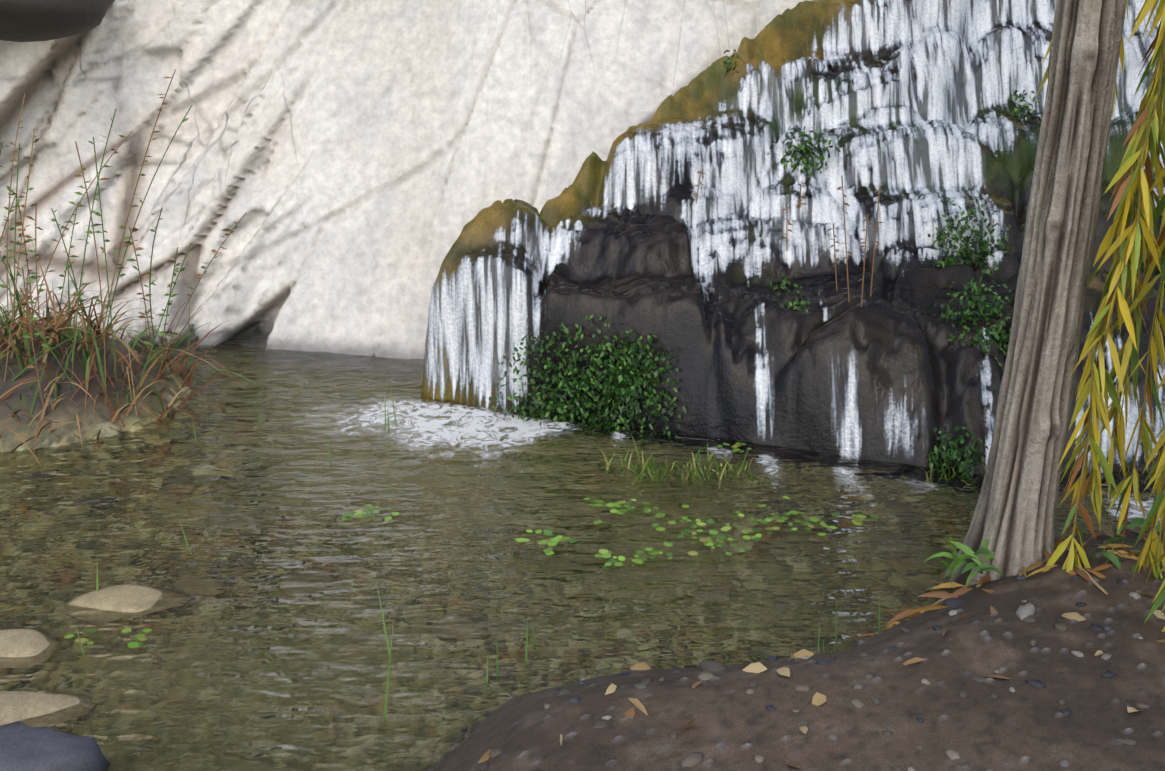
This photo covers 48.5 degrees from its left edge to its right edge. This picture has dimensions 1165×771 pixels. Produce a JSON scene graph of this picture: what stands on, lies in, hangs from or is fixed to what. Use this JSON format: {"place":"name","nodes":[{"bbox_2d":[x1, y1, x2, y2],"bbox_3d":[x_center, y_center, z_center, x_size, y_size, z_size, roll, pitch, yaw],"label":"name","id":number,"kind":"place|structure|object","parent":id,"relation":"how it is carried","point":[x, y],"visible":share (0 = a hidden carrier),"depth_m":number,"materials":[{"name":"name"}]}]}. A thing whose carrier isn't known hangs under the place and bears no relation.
{"place":"outdoors","nodes":[
{"label":"outdoors","id":0,"kind":"place"},
{"bbox_2d":[0,328,1160,770],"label":"pool water","id":1,"kind":"structure","parent":0,"point":[264,648],"depth_m":3.48,"materials":[{"name":"green liquid"}]},
{"bbox_2d":[65,443,877,647],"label":"water plants","id":2,"kind":"object","parent":1,"relation":"on","point":[605,553],"visible":0.88,"depth_m":3.63,"materials":[{"name":"green plant"}]},
{"bbox_2d":[0,322,1164,770],"bbox_3d":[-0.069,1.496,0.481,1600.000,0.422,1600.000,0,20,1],"label":"ground","id":3,"kind":"structure","parent":0,"point":[734,726],"depth_m":2.57,"materials":[{"name":"brown soil"}]},
{"bbox_2d":[0,584,161,770],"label":"stones","id":4,"kind":"object","parent":3,"relation":"on","point":[24,747],"visible":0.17,"depth_m":2.80,"materials":[{"name":"beige stone"}]},
{"bbox_2d":[0,0,810,358],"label":"cliff wall","id":5,"kind":"structure","parent":3,"relation":"on","point":[362,162],"depth_m":5.34,"materials":[{"name":"stone"}]},
{"bbox_2d":[0,0,114,41],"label":"overhang rock","id":6,"kind":"object","parent":5,"relation":"on","point":[31,20],"visible":1,"depth_m":4.93,"materials":[{"name":"grey stone"}]},
{"bbox_2d":[0,70,985,716],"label":"grass and stems","id":7,"kind":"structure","parent":3,"relation":"on","point":[26,318],"depth_m":4.38,"materials":[{"name":"green plant"}]},
{"bbox_2d":[422,0,1164,473],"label":"cascade rocks","id":8,"kind":"object","parent":3,"relation":"on","point":[624,270],"visible":0.21,"depth_m":4.47,"materials":[{"name":"stone"}]},
{"bbox_2d":[422,0,1164,475],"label":"waterfall","id":9,"kind":"structure","parent":8,"relation":"on","point":[952,158],"depth_m":4.77,"materials":[{"name":"white liquid"}]},
{"bbox_2d":[489,49,1164,477],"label":"leafy shrub","id":10,"kind":"object","parent":8,"relation":"on","point":[629,367],"visible":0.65,"depth_m":4.37,"materials":[{"name":"green plant"}]},
{"bbox_2d":[428,526,1164,770],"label":"pebbles","id":11,"kind":"object","parent":3,"relation":"on","point":[1025,613],"visible":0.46,"depth_m":2.62,"materials":[{"name":"stone"}]},
{"bbox_2d":[478,527,1164,768],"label":"fallen leaves","id":12,"kind":"object","parent":3,"relation":"on","point":[818,699],"visible":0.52,"depth_m":2.68,"materials":[{"name":"brown plant"}]},
{"bbox_2d":[830,0,1164,638],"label":"willow tree","id":13,"kind":"object","parent":3,"relation":"on","point":[1013,519],"depth_m":2.97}
]}

